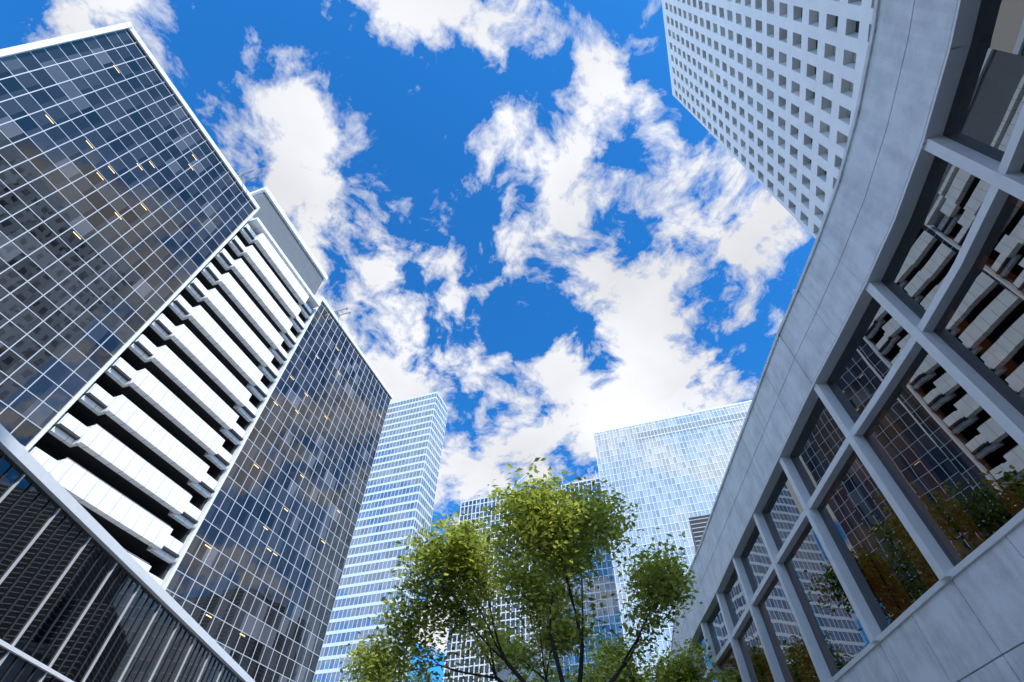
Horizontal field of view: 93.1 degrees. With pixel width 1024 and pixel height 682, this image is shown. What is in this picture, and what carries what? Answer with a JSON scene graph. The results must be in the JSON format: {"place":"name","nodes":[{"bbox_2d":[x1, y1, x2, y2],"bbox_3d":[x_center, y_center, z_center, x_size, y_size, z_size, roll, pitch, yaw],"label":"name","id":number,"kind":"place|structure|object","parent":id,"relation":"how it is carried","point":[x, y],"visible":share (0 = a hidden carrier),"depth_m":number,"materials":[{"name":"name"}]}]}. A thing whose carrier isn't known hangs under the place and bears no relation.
{"place":"outdoors","nodes":[
{"label":"outdoors","id":0,"kind":"place"},
{"bbox_2d":[0,0,815,681],"label":"sky","id":1,"kind":"structure","parent":0,"point":[514,210],"materials":[{"name":"blue"}]},
{"bbox_2d":[496,654,538,681],"bbox_3d":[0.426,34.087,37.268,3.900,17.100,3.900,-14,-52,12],"label":"building","id":2,"kind":"structure","parent":0,"point":[503,673],"depth_m":41.76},
{"bbox_2d":[443,471,625,681],"bbox_3d":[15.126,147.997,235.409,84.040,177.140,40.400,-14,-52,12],"label":"tower","id":3,"kind":"structure","parent":0,"point":[611,609],"depth_m":227.61,"materials":[{"name":"blue glass"}]},
{"bbox_2d":[593,400,751,681],"bbox_3d":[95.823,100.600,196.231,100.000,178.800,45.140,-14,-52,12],"label":"skyscraper","id":4,"kind":"structure","parent":0,"point":[667,474],"depth_m":220.26,"materials":[{"name":"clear glass"}]},
{"bbox_2d":[661,0,874,238],"bbox_3d":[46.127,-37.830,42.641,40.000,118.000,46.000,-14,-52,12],"label":"white tower","id":5,"kind":"structure","parent":0,"point":[765,93],"depth_m":56.17,"materials":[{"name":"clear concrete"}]},
{"bbox_2d":[670,0,1023,681],"bbox_3d":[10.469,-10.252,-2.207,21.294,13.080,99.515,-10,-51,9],"label":"building","id":6,"kind":"structure","parent":0,"point":[865,522],"depth_m":9.97,"materials":[{"name":"concrete"}]},
{"label":"ground","id":7,"kind":"structure","parent":0,"visible":0},
{"bbox_2d":[0,424,254,681],"bbox_3d":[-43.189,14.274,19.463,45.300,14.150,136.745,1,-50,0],"label":"podium hall","id":8,"kind":"structure","parent":7,"relation":"on","point":[85,596],"depth_m":23.06,"materials":[{"name":"black glass"}]},
{"bbox_2d":[0,22,392,681],"bbox_3d":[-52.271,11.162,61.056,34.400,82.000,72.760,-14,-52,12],"label":"tower","id":9,"kind":"structure","parent":7,"relation":"on","point":[196,396],"depth_m":57.80,"materials":[{"name":"grey"}]},
{"bbox_2d":[313,392,447,681],"bbox_3d":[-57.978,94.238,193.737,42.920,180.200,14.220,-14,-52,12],"label":"blue tower","id":10,"kind":"structure","parent":7,"relation":"on","point":[398,499],"depth_m":201.85,"materials":[{"name":"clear glass"}]},
{"bbox_2d":[317,638,453,681],"bbox_3d":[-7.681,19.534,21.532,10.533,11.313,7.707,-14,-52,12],"label":"tree","id":11,"kind":"object","parent":7,"relation":"on","point":[392,679],"visible":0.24,"depth_m":24.06,"materials":[{"name":"green plant"}]},
{"bbox_2d":[482,642,541,680],"bbox_3d":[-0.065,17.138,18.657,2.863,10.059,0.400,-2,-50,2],"label":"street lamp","id":12,"kind":"object","parent":7,"relation":"on","point":[538,669],"visible":0.22,"depth_m":21.68,"materials":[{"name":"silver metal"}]},
{"bbox_2d":[340,457,702,681],"bbox_3d":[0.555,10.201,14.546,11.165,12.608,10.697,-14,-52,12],"label":"tree","id":13,"kind":"object","parent":7,"relation":"on","point":[543,527],"visible":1,"depth_m":15.22,"materials":[{"name":"green plant"}]},
{"bbox_2d":[505,635,741,681],"bbox_3d":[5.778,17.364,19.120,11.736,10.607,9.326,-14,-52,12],"label":"tree","id":14,"kind":"object","parent":7,"relation":"on","point":[671,672],"visible":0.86,"depth_m":21.27,"materials":[{"name":"green plant"}]},
{"bbox_2d":[689,515,709,552],"bbox_3d":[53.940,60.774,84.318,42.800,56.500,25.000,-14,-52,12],"label":"building","id":15,"kind":"structure","parent":7,"relation":"on","point":[698,524],"depth_m":99.78,"materials":[{"name":"white concrete"}]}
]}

